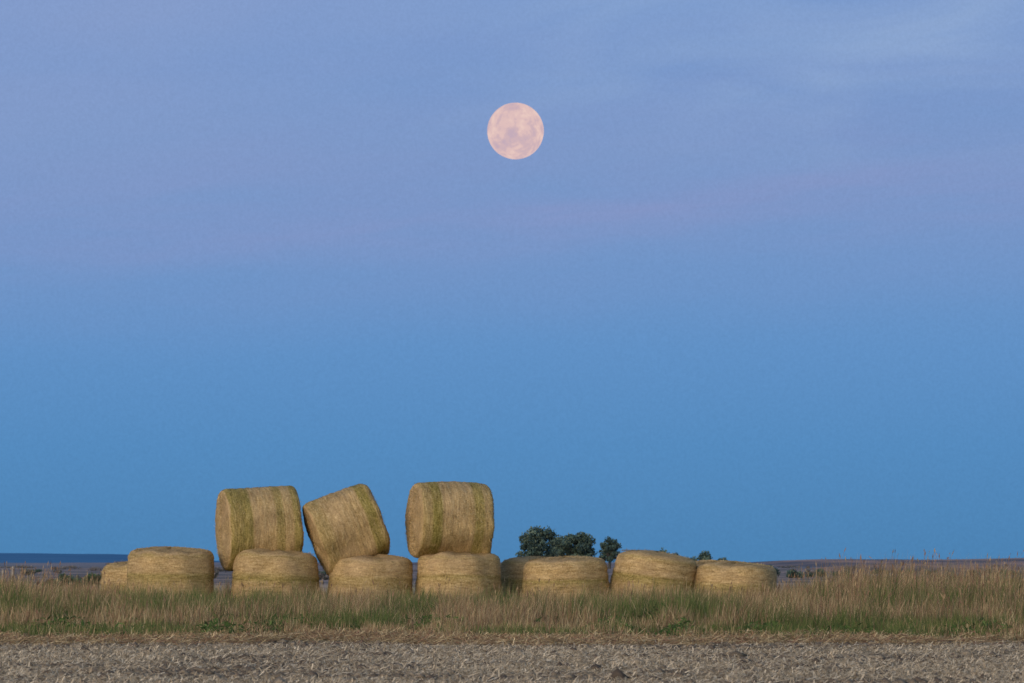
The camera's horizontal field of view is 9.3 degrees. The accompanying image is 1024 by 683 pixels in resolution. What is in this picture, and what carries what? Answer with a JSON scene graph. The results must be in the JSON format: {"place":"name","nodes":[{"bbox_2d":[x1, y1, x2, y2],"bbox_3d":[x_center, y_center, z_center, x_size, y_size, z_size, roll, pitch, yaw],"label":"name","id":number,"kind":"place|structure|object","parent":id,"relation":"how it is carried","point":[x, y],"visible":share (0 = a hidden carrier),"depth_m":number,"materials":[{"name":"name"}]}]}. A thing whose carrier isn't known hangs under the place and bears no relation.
{"place":"outdoors","nodes":[
{"label":"outdoors","id":0,"kind":"place"},
{"bbox_2d":[0,553,219,562],"bbox_3d":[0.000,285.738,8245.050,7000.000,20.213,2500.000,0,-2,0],"label":"distant hills","id":1,"kind":"structure","parent":0,"point":[49,558],"depth_m":7445.42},
{"bbox_2d":[0,562,1022,682],"bbox_3d":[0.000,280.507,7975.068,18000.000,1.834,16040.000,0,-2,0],"label":"ground","id":2,"kind":"structure","parent":0,"point":[85,567],"depth_m":624.04,"materials":[{"name":"soil"}]},
{"bbox_2d":[11,566,14,585],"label":"fence post","id":3,"kind":"object","parent":2,"relation":"on","point":[12,567],"visible":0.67,"depth_m":149.88,"materials":[{"name":"grey wood"}]},
{"bbox_2d":[45,572,101,588],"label":"shrub","id":4,"kind":"object","parent":2,"relation":"on","point":[61,575],"visible":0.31,"depth_m":234.69,"materials":[{"name":"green plant"}]},
{"bbox_2d":[100,561,127,594],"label":"hay bale","id":5,"kind":"object","parent":2,"relation":"on","point":[118,569],"visible":0.08,"depth_m":113.41},
{"bbox_2d":[125,546,214,599],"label":"hay bale","id":6,"kind":"object","parent":2,"relation":"on","point":[191,566],"visible":0.5,"depth_m":109.30},
{"bbox_2d":[230,548,319,599],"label":"hay bale","id":7,"kind":"object","parent":2,"relation":"on","point":[255,566],"visible":0.48,"depth_m":109.28},
{"bbox_2d":[214,485,303,570],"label":"hay bale","id":8,"kind":"object","parent":7,"relation":"on","point":[265,517],"visible":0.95,"depth_m":109.74},
{"bbox_2d":[328,554,413,600],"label":"hay bale","id":9,"kind":"object","parent":2,"relation":"on","point":[392,570],"visible":0.38,"depth_m":109.33},
{"bbox_2d":[302,483,390,575],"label":"hay bale","id":10,"kind":"object","parent":9,"relation":"on","point":[345,522],"visible":1,"depth_m":109.59},
{"bbox_2d":[415,551,501,602],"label":"hay bale","id":11,"kind":"object","parent":2,"relation":"on","point":[476,570],"visible":0.51,"depth_m":109.31},
{"bbox_2d":[404,481,495,558],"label":"hay bale","id":12,"kind":"object","parent":11,"relation":"on","point":[453,516],"visible":0.99,"depth_m":109.47},
{"bbox_2d":[0,564,1009,580],"bbox_3d":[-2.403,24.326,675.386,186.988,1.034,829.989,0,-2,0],"label":"scrub","id":13,"kind":"object","parent":2,"relation":"on","point":[321,575],"visible":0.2,"depth_m":585.52,"materials":[{"name":"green plant"}]},
{"bbox_2d":[0,548,1023,642],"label":"grass verge","id":14,"kind":"object","parent":2,"relation":"on","point":[517,617],"depth_m":91.25,"materials":[{"name":"plant"}]},
{"bbox_2d":[0,638,1023,682],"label":"field stubble","id":15,"kind":"object","parent":2,"relation":"on","point":[481,668],"visible":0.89,"depth_m":63.57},
{"bbox_2d":[0,639,1023,682],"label":"soil clods","id":16,"kind":"object","parent":2,"relation":"on","point":[617,672],"visible":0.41,"depth_m":63.84,"materials":[{"name":"brown soil"}]},
{"bbox_2d":[0,625,1023,646],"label":"straw litter","id":17,"kind":"object","parent":2,"relation":"on","point":[403,636],"visible":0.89,"depth_m":80.00,"materials":[{"name":"beige plant"}]},
{"bbox_2d":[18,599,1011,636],"bbox_3d":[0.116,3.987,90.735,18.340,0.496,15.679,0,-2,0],"label":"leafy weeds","id":18,"kind":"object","parent":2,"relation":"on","point":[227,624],"visible":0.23,"depth_m":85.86,"materials":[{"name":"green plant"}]},
{"bbox_2d":[19,547,1019,577],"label":"distant bushes","id":19,"kind":"object","parent":2,"relation":"on","point":[705,556],"visible":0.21,"depth_m":499.77,"materials":[{"name":"green plant"}]},
{"bbox_2d":[500,556,545,597],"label":"hay bale","id":20,"kind":"object","parent":2,"relation":"on","point":[512,568],"visible":0.23,"depth_m":111.18},
{"bbox_2d":[515,525,559,556],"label":"tree","id":21,"kind":"object","parent":2,"relation":"on","point":[535,539],"visible":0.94,"depth_m":778.77,"materials":[{"name":"green plant"}]},
{"bbox_2d":[542,535,565,556],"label":"tree","id":22,"kind":"object","parent":2,"relation":"on","point":[554,546],"visible":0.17,"depth_m":809.01,"materials":[{"name":"green plant"}]},
{"bbox_2d":[522,555,609,603],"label":"hay bale","id":23,"kind":"object","parent":2,"relation":"on","point":[576,570],"visible":0.53,"depth_m":109.31},
{"bbox_2d":[551,531,597,556],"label":"tree","id":24,"kind":"object","parent":2,"relation":"on","point":[579,544],"visible":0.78,"depth_m":798.54,"materials":[{"name":"green plant"}]},
{"bbox_2d":[599,536,621,568],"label":"tree","id":25,"kind":"object","parent":2,"relation":"on","point":[609,551],"visible":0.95,"depth_m":789.16,"materials":[{"name":"green plant"}]},
{"bbox_2d":[610,548,696,602],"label":"hay bale","id":26,"kind":"object","parent":2,"relation":"on","point":[649,566],"visible":0.45,"depth_m":109.30},
{"bbox_2d":[695,560,739,564],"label":"hay bale","id":27,"kind":"object","parent":2,"relation":"on","point":[698,562],"visible":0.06,"depth_m":112.11},
{"bbox_2d":[694,561,777,598],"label":"hay bale","id":28,"kind":"object","parent":2,"relation":"on","point":[725,574],"visible":0.44,"depth_m":109.31},
{"bbox_2d":[816,556,872,586],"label":"dry shrub","id":29,"kind":"object","parent":2,"relation":"on","point":[848,569],"visible":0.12,"depth_m":134.88,"materials":[{"name":"brown plant"}]},
{"bbox_2d":[0,0,1023,561],"label":"sky","id":30,"kind":"structure","parent":0,"point":[751,287],"materials":[{"name":"blue"}]},
{"bbox_2d":[487,103,543,158],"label":"moon","id":31,"kind":"object","parent":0,"point":[515,130],"visible":1,"depth_m":19925.14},
{"bbox_2d":[214,558,1023,566],"bbox_3d":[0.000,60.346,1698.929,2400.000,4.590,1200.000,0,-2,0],"label":"hills","id":32,"kind":"structure","parent":0,"point":[814,562],"depth_m":1499.93,"materials":[{"name":"grey"}]},
{"bbox_2d":[413,563,1023,572],"bbox_3d":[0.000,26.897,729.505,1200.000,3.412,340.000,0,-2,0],"label":"hills","id":33,"kind":"structure","parent":0,"point":[930,567],"depth_m":689.37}
]}

